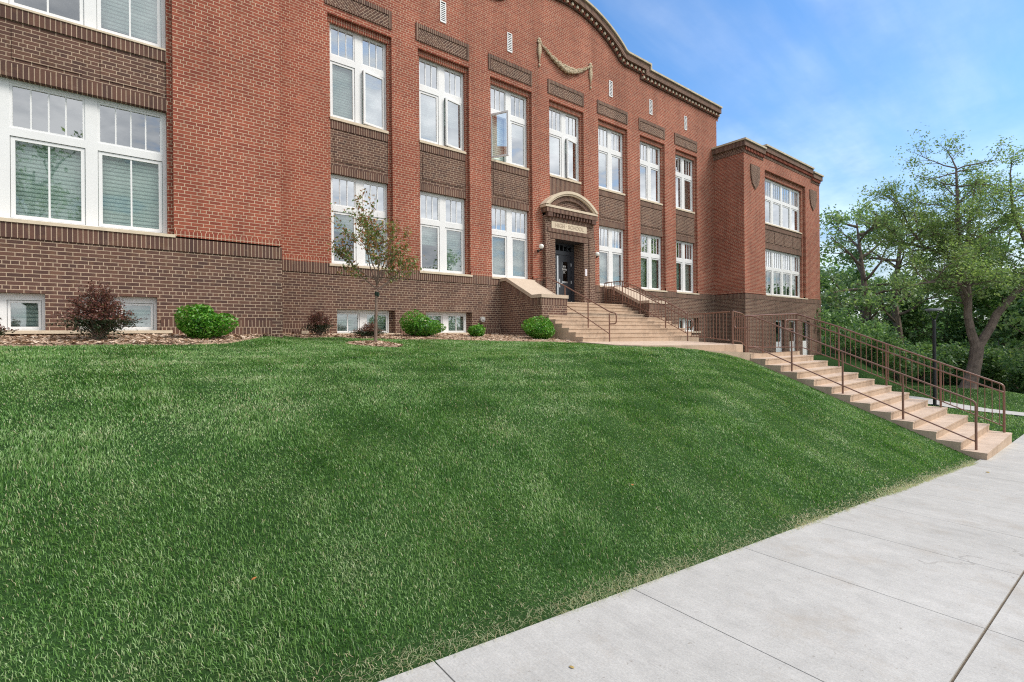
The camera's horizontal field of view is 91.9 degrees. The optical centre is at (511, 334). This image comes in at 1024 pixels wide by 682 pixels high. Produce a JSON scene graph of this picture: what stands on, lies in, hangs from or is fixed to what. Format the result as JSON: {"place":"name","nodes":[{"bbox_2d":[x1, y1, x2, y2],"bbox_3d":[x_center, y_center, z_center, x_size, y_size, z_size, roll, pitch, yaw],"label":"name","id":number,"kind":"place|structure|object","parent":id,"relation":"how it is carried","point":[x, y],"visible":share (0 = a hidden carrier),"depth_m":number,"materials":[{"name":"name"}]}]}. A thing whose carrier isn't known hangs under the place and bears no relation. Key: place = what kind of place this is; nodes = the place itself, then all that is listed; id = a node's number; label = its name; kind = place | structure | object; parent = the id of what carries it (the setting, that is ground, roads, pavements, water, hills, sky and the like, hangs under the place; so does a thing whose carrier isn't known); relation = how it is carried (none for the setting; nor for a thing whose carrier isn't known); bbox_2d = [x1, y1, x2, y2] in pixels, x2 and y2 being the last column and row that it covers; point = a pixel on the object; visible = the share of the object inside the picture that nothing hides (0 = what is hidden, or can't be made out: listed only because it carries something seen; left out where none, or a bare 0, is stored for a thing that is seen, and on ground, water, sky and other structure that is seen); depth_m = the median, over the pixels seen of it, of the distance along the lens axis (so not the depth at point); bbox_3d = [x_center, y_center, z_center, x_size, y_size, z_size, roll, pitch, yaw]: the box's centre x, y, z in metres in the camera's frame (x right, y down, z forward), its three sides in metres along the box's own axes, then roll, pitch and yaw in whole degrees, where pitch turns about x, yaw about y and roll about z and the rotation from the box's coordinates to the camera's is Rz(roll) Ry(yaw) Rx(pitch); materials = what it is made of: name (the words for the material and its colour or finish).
{"place":"outdoors","nodes":[
{"label":"outdoors","id":0,"kind":"place"},
{"bbox_2d":[0,335,1023,681],"bbox_3d":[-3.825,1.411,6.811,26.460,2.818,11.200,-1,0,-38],"label":"lawn","id":1,"kind":"structure","parent":0,"point":[536,607],"depth_m":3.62,"materials":[{"name":"green plant"}]},
{"bbox_2d":[0,333,577,346],"bbox_3d":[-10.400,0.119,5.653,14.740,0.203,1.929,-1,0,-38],"label":"mulch bed","id":2,"kind":"object","parent":1,"relation":"on","point":[126,343],"visible":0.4,"depth_m":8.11,"materials":[{"name":"brown wood"}]},
{"bbox_2d":[0,318,18,336],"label":"barberry","id":3,"kind":"object","parent":2,"relation":"on","point":[3,332],"visible":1,"depth_m":7.47,"materials":[{"name":"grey plant"}]},
{"bbox_2d":[43,280,147,339],"bbox_3d":[-6.766,-0.394,8.123,1.304,1.038,1.001,-1,0,-38],"label":"barberry","id":4,"kind":"object","parent":2,"relation":"on","point":[95,313],"visible":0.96,"depth_m":8.00,"materials":[{"name":"brown plant"}]},
{"bbox_2d":[173,303,238,338],"bbox_3d":[-5.592,-0.228,9.086,1.061,0.697,0.674,-1,0,-38],"label":"shrub","id":5,"kind":"object","parent":2,"relation":"on","point":[200,321],"visible":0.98,"depth_m":8.90,"materials":[{"name":"green plant"}]},
{"bbox_2d":[347,342,400,346],"bbox_3d":[-3.025,0.214,11.004,1.237,0.116,1.103,-1,0,-38],"label":"mulch ring","id":6,"kind":"object","parent":1,"relation":"on","point":[367,343],"visible":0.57,"depth_m":10.74,"materials":[{"name":"brown wood"}]},
{"bbox_2d":[0,0,823,354],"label":"school building","id":7,"kind":"structure","parent":1,"relation":"on","point":[162,162],"depth_m":13.98,"materials":[{"name":"red brick"}]},
{"bbox_2d":[0,293,44,329],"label":"window","id":8,"kind":"structure","parent":7,"relation":"in","point":[21,311],"depth_m":8.34,"materials":[{"name":"white paint"}]},
{"bbox_2d":[0,0,165,48],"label":"window","id":9,"kind":"structure","parent":7,"relation":"in","point":[142,19],"depth_m":9.34,"materials":[{"name":"white glass"}]},
{"bbox_2d":[0,77,166,233],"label":"window","id":10,"kind":"structure","parent":7,"relation":"in","point":[45,176],"depth_m":8.86,"materials":[{"name":"white paint"}]},
{"bbox_2d":[79,295,156,329],"bbox_3d":[-7.218,-0.382,9.109,1.104,0.626,0.200,-1,0,-38],"label":"window","id":11,"kind":"structure","parent":7,"relation":"in","point":[144,308],"depth_m":9.33,"materials":[{"name":"white paint"}]},
{"bbox_2d":[329,23,385,129],"bbox_3d":[-4.335,-7.142,13.915,1.646,2.580,0.292,-1,0,-38],"label":"window","id":12,"kind":"structure","parent":7,"relation":"in","point":[357,61],"depth_m":13.89,"materials":[{"name":"white glass"}]},
{"bbox_2d":[331,174,387,267],"bbox_3d":[-4.329,-3.120,13.951,1.646,2.465,0.200,-1,0,-38],"label":"window","id":13,"kind":"structure","parent":7,"relation":"in","point":[344,189],"depth_m":13.83,"materials":[{"name":"white glass"}]},
{"bbox_2d":[337,309,388,332],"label":"window","id":14,"kind":"structure","parent":7,"relation":"in","point":[347,320],"depth_m":13.89,"materials":[{"name":"white glass"}]},
{"bbox_2d":[419,57,463,150],"bbox_3d":[-2.246,-7.161,15.567,1.646,2.580,0.303,-1,0,-38],"label":"window","id":15,"kind":"structure","parent":7,"relation":"in","point":[438,83],"depth_m":15.52,"materials":[{"name":"white glass"}]},
{"bbox_2d":[420,191,464,273],"bbox_3d":[-2.242,-3.138,15.607,1.646,2.465,0.200,-1,0,-38],"label":"window","id":16,"kind":"structure","parent":7,"relation":"in","point":[441,217],"depth_m":15.58,"materials":[{"name":"white glass"}]},
{"bbox_2d":[426,312,465,332],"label":"window","id":17,"kind":"structure","parent":7,"relation":"in","point":[455,322],"depth_m":15.83,"materials":[{"name":"white glass"}]},
{"bbox_2d":[490,84,526,167],"bbox_3d":[-0.013,-7.180,17.039,1.646,2.580,0.774,-1,0,-38],"label":"window","id":18,"kind":"structure","parent":7,"relation":"in","point":[508,109],"depth_m":17.18,"materials":[{"name":"white glass"}]},
{"bbox_2d":[492,205,527,278],"bbox_3d":[-0.156,-3.156,17.264,1.646,2.465,0.200,-1,0,-38],"label":"window","id":19,"kind":"structure","parent":7,"relation":"in","point":[509,226],"depth_m":17.22,"materials":[{"name":"white glass"}]},
{"bbox_2d":[555,254,571,301],"bbox_3d":[1.821,-2.109,18.970,1.264,1.905,0.105,-1,0,-38],"label":"door","id":20,"kind":"structure","parent":7,"relation":"in","point":[562,262],"depth_m":19.11,"materials":[{"name":"grey paint"}]},
{"bbox_2d":[549,107,578,181],"bbox_3d":[1.927,-7.202,18.880,1.646,2.570,0.303,-1,0,-38],"label":"window","id":21,"kind":"structure","parent":7,"relation":"in","point":[563,126],"depth_m":18.84,"materials":[{"name":"white glass"}]},
{"bbox_2d":[500,278,698,341],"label":"entrance stairs","id":22,"kind":"structure","parent":7,"relation":"attached to","point":[522,300],"depth_m":16.26,"materials":[{"name":"beige concrete"}]},
{"bbox_2d":[532,277,616,341],"bbox_3d":[1.859,-0.851,15.821,0.040,2.208,3.777,-1,0,-38],"label":"handrail","id":23,"kind":"object","parent":22,"relation":"on","point":[565,287],"visible":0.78,"depth_m":15.20,"materials":[{"name":"brown metal"}]},
{"bbox_2d":[604,281,692,340],"bbox_3d":[4.921,-0.938,18.294,0.111,2.329,3.961,-1,0,-38],"label":"guard railing","id":24,"kind":"object","parent":22,"relation":"on","point":[639,292],"visible":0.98,"depth_m":18.05,"materials":[{"name":"brown metal"}]},
{"bbox_2d":[598,125,622,192],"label":"window","id":25,"kind":"structure","parent":7,"relation":"in","point":[609,141],"depth_m":20.53,"materials":[{"name":"white glass"}]},
{"bbox_2d":[599,226,623,286],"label":"window","id":26,"kind":"structure","parent":7,"relation":"in","point":[610,239],"depth_m":20.55,"materials":[{"name":"white glass"}]},
{"bbox_2d":[640,141,659,202],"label":"window","id":27,"kind":"structure","parent":7,"relation":"in","point":[649,154],"depth_m":22.19,"materials":[{"name":"white glass"}]},
{"bbox_2d":[641,234,660,289],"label":"window","id":28,"kind":"structure","parent":7,"relation":"in","point":[650,245],"depth_m":22.23,"materials":[{"name":"white glass"}]},
{"bbox_2d":[675,154,692,211],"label":"window","id":29,"kind":"structure","parent":7,"relation":"in","point":[683,166],"depth_m":23.86,"materials":[{"name":"white glass"}]},
{"bbox_2d":[676,241,692,292],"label":"window","id":30,"kind":"structure","parent":7,"relation":"in","point":[684,250],"depth_m":23.87,"materials":[{"name":"white glass"}]},
{"bbox_2d":[679,318,693,330],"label":"window","id":31,"kind":"structure","parent":7,"relation":"in","point":[680,319],"depth_m":23.92,"materials":[{"name":"white glass"}]},
{"bbox_2d":[776,320,781,351],"bbox_3d":[14.112,0.262,26.373,0.994,2.087,0.060,-1,0,-38],"label":"basement door","id":32,"kind":"structure","parent":7,"relation":"in","point":[777,349],"depth_m":26.51,"materials":[{"name":"white paint"}]},
{"bbox_2d":[761,249,799,297],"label":"window","id":33,"kind":"structure","parent":7,"relation":"in","point":[776,262],"depth_m":27.13,"materials":[{"name":"white glass"}]},
{"bbox_2d":[765,178,798,231],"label":"window","id":34,"kind":"structure","parent":7,"relation":"in","point":[781,202],"depth_m":27.07,"materials":[{"name":"white glass"}]},
{"bbox_2d":[790,320,794,350],"bbox_3d":[15.420,0.251,27.412,0.994,2.087,0.060,-1,0,-38],"label":"basement door","id":35,"kind":"structure","parent":7,"relation":"in","point":[793,341],"depth_m":27.65,"materials":[{"name":"white paint"}]},
{"bbox_2d":[803,321,807,354],"bbox_3d":[16.736,0.239,28.457,0.994,2.087,0.060,-1,0,-38],"label":"basement door","id":36,"kind":"structure","parent":7,"relation":"in","point":[805,352],"depth_m":28.59,"materials":[{"name":"white paint"}]},
{"bbox_2d":[284,334,575,342],"bbox_3d":[-2.050,0.112,13.101,7.600,0.336,3.630,-1,0,-38],"label":"mulch bed","id":37,"kind":"object","parent":1,"relation":"on","point":[500,336],"visible":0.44,"depth_m":13.56,"materials":[{"name":"brown wood"}]},
{"bbox_2d":[301,307,335,335],"bbox_3d":[-4.746,-0.325,12.315,0.651,0.773,0.786,-1,0,20],"label":"barberry","id":38,"kind":"object","parent":37,"relation":"on","point":[320,325],"visible":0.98,"depth_m":12.25,"materials":[{"name":"brown plant"}]},
{"bbox_2d":[348,322,386,335],"bbox_3d":[-3.759,-0.125,12.844,1.008,0.452,0.784,-1,0,-38],"label":"barberry","id":39,"kind":"object","parent":37,"relation":"on","point":[368,330],"visible":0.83,"depth_m":12.72,"materials":[{"name":"brown plant"}]},
{"bbox_2d":[327,188,426,341],"bbox_3d":[-2.970,-1.560,11.084,2.204,3.687,1.657,-1,0,-38],"label":"young tree","id":40,"kind":"object","parent":37,"relation":"on","point":[367,233],"visible":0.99,"depth_m":10.94,"materials":[{"name":"green plant"}]},
{"bbox_2d":[399,309,445,336],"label":"shrub","id":41,"kind":"object","parent":37,"relation":"on","point":[427,326],"visible":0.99,"depth_m":13.52,"materials":[{"name":"green plant"}]},
{"bbox_2d":[467,323,485,336],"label":"shrub","id":42,"kind":"object","parent":37,"relation":"on","point":[476,330],"visible":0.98,"depth_m":14.37,"materials":[{"name":"green plant"}]},
{"bbox_2d":[521,315,554,338],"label":"shrub","id":43,"kind":"object","parent":37,"relation":"on","point":[535,329],"visible":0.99,"depth_m":14.22,"materials":[{"name":"green plant"}]},
{"bbox_2d":[578,341,742,351],"bbox_3d":[4.507,0.668,14.594,5.200,0.986,2.260,-1,0,-38],"label":"landing","id":44,"kind":"object","parent":1,"relation":"on","point":[708,346],"visible":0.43,"depth_m":14.19,"materials":[{"name":"beige concrete"}]},
{"bbox_2d":[689,311,729,341],"bbox_3d":[6.333,-0.238,15.999,0.104,0.965,1.825,-1,0,-19],"label":"guard railing","id":45,"kind":"object","parent":44,"relation":"on","point":[704,337],"visible":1,"depth_m":16.01,"materials":[{"name":"brown metal"}]},
{"bbox_2d":[705,350,755,360],"bbox_3d":[7.141,0.966,15.221,5.700,1.143,0.930,-1,0,-38],"label":"landing","id":46,"kind":"object","parent":1,"relation":"on","point":[744,355],"visible":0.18,"depth_m":14.28,"materials":[{"name":"beige concrete"}]},
{"bbox_2d":[379,434,1023,681],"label":"sidewalk","id":47,"kind":"structure","parent":0,"point":[917,583],"depth_m":3.20,"materials":[{"name":"concrete"}]},
{"bbox_2d":[951,572,1023,681],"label":"sidewalk joint","id":48,"kind":"object","parent":47,"relation":"attached to","point":[974,647],"visible":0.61,"depth_m":3.09,"materials":[{"name":"grey concrete"}]},
{"bbox_2d":[588,0,1023,328],"label":"sky","id":49,"kind":"structure","parent":0,"point":[833,86],"materials":[{"name":"blue"}]},
{"bbox_2d":[813,353,1023,441],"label":"side lawn","id":50,"kind":"structure","parent":0,"point":[849,368],"depth_m":24.01,"materials":[{"name":"green plant"}]},
{"bbox_2d":[813,249,869,317],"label":"tree","id":51,"kind":"object","parent":50,"relation":"on","point":[823,285],"visible":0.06,"depth_m":44.35,"materials":[{"name":"green plant"}]},
{"bbox_2d":[815,307,886,354],"bbox_3d":[19.932,-0.189,29.804,4.483,2.983,4.033,-1,0,-38],"label":"bush","id":52,"kind":"object","parent":50,"relation":"on","point":[837,320],"visible":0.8,"depth_m":29.40,"materials":[{"name":"green plant"}]},
{"bbox_2d":[826,318,876,362],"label":"bush","id":53,"kind":"object","parent":50,"relation":"on","point":[842,342],"visible":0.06,"depth_m":32.97,"materials":[{"name":"green plant"}]},
{"bbox_2d":[840,322,900,365],"bbox_3d":[21.789,0.568,30.138,2.940,2.671,2.832,-1,0,-38],"label":"bush","id":54,"kind":"object","parent":50,"relation":"on","point":[862,350],"visible":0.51,"depth_m":29.71,"materials":[{"name":"green plant"}]},
{"bbox_2d":[815,198,930,331],"bbox_3d":[24.770,-3.175,35.139,7.176,13.175,9.053,-1,0,29],"label":"tree","id":55,"kind":"object","parent":50,"relation":"on","point":[865,300],"visible":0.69,"depth_m":34.09,"materials":[{"name":"green plant"}]},
{"bbox_2d":[750,351,1011,459],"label":"steps","id":56,"kind":"structure","parent":50,"relation":"on","point":[991,443],"depth_m":12.92,"materials":[{"name":"beige concrete"}]},
{"bbox_2d":[734,316,977,449],"bbox_3d":[8.487,0.992,12.994,0.048,3.147,5.477,-1,0,-38],"label":"handrail","id":57,"kind":"object","parent":56,"relation":"on","point":[932,385],"visible":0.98,"depth_m":12.49,"materials":[{"name":"brown metal"}]},
{"bbox_2d":[732,310,1005,432],"bbox_3d":[10.126,0.942,14.997,6.397,3.417,2.527,-1,0,22],"label":"guard railing","id":58,"kind":"object","parent":56,"relation":"on","point":[886,378],"visible":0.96,"depth_m":14.93,"materials":[{"name":"brown metal"}]},
{"bbox_2d":[820,261,947,372],"bbox_3d":[29.303,-1.013,40.019,10.094,9.748,8.999,-1,0,-38],"label":"tree","id":59,"kind":"object","parent":50,"relation":"on","point":[877,280],"visible":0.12,"depth_m":39.26,"materials":[{"name":"green plant"}]},
{"bbox_2d":[863,342,941,380],"bbox_3d":[23.384,1.503,30.022,3.063,2.614,3.334,-1,0,-9],"label":"bush","id":60,"kind":"object","parent":50,"relation":"on","point":[901,365],"visible":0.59,"depth_m":29.28,"materials":[{"name":"green plant"}]},
{"bbox_2d":[827,201,984,344],"bbox_3d":[28.361,-3.168,36.276,8.749,13.103,7.536,-1,0,15],"label":"tree","id":61,"kind":"object","parent":50,"relation":"on","point":[895,318],"visible":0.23,"depth_m":36.09,"materials":[{"name":"green plant"}]},
{"bbox_2d":[862,334,951,381],"bbox_3d":[24.932,1.572,32.086,3.357,3.165,5.212,-1,0,-10],"label":"bush","id":62,"kind":"object","parent":50,"relation":"on","point":[892,374],"visible":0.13,"depth_m":31.68,"materials":[{"name":"green plant"}]},
{"bbox_2d":[821,306,1021,354],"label":"wood","id":63,"kind":"object","parent":50,"relation":"on","point":[828,348],"visible":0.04,"depth_m":58.44,"materials":[{"name":"green plant"}]},
{"bbox_2d":[895,339,957,381],"bbox_3d":[27.167,1.714,31.902,3.900,2.967,5.324,-1,0,-3],"label":"bush","id":64,"kind":"object","parent":50,"relation":"on","point":[945,368],"visible":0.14,"depth_m":30.01,"materials":[{"name":"green plant"}]},
{"bbox_2d":[925,308,942,405],"bbox_3d":[17.693,0.952,20.746,0.600,4.110,0.600,-1,0,-38],"label":"lamp post","id":65,"kind":"object","parent":50,"relation":"on","point":[934,353],"visible":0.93,"depth_m":20.70,"materials":[{"name":"black metal"}]},
{"bbox_2d":[856,125,1023,388],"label":"tree","id":66,"kind":"object","parent":50,"relation":"on","point":[957,252],"visible":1,"depth_m":23.83,"materials":[{"name":"green plant"}]},
{"bbox_2d":[878,270,1018,355],"bbox_3d":[32.858,-0.800,37.284,7.157,8.255,9.159,-1,0,-38],"label":"tree","id":67,"kind":"object","parent":50,"relation":"on","point":[915,322],"visible":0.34,"depth_m":37.09,"materials":[{"name":"green plant"}]},
{"bbox_2d":[912,340,1005,383],"bbox_3d":[27.189,1.780,31.323,3.166,2.829,5.933,-1,0,-9],"label":"bush","id":68,"kind":"object","parent":50,"relation":"on","point":[926,348],"visible":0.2,"depth_m":30.94,"materials":[{"name":"green plant"}]},
{"bbox_2d":[925,341,999,382],"bbox_3d":[27.672,1.784,30.427,2.920,2.808,3.186,-1,0,7],"label":"bush","id":69,"kind":"object","parent":50,"relation":"on","point":[964,351],"visible":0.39,"depth_m":30.27,"materials":[{"name":"green plant"}]},
{"bbox_2d":[920,260,1023,352],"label":"tree","id":70,"kind":"object","parent":50,"relation":"on","point":[1002,334],"visible":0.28,"depth_m":33.10,"materials":[{"name":"green plant"}]},
{"bbox_2d":[942,219,1023,345],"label":"tree","id":71,"kind":"object","parent":50,"relation":"on","point":[1008,243],"visible":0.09,"depth_m":39.27,"materials":[{"name":"green plant"}]},
{"bbox_2d":[968,343,1023,390],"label":"bush","id":72,"kind":"object","parent":50,"relation":"on","point":[1018,378],"visible":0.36,"depth_m":28.46,"materials":[{"name":"green plant"}]},
{"bbox_2d":[980,346,1015,386],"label":"bush","id":73,"kind":"object","parent":50,"relation":"on","point":[987,365],"visible":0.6,"depth_m":28.48,"materials":[{"name":"green plant"}]},
{"bbox_2d":[984,268,1023,360],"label":"tree","id":74,"kind":"object","parent":50,"relation":"on","point":[1016,306],"visible":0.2,"depth_m":30.65,"materials":[{"name":"green plant"}]},
{"bbox_2d":[986,259,1023,361],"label":"tree","id":75,"kind":"object","parent":50,"relation":"on","point":[1016,319],"visible":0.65,"depth_m":26.13,"materials":[{"name":"green plant"}]},
{"bbox_2d":[999,350,1023,392],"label":"bush","id":76,"kind":"object","parent":50,"relation":"on","point":[1010,368],"visible":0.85,"depth_m":26.51,"materials":[{"name":"green plant"}]},
{"bbox_2d":[909,396,1023,415],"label":"path","id":77,"kind":"structure","parent":0,"point":[966,407],"depth_m":20.01,"materials":[{"name":"concrete"}]}
]}

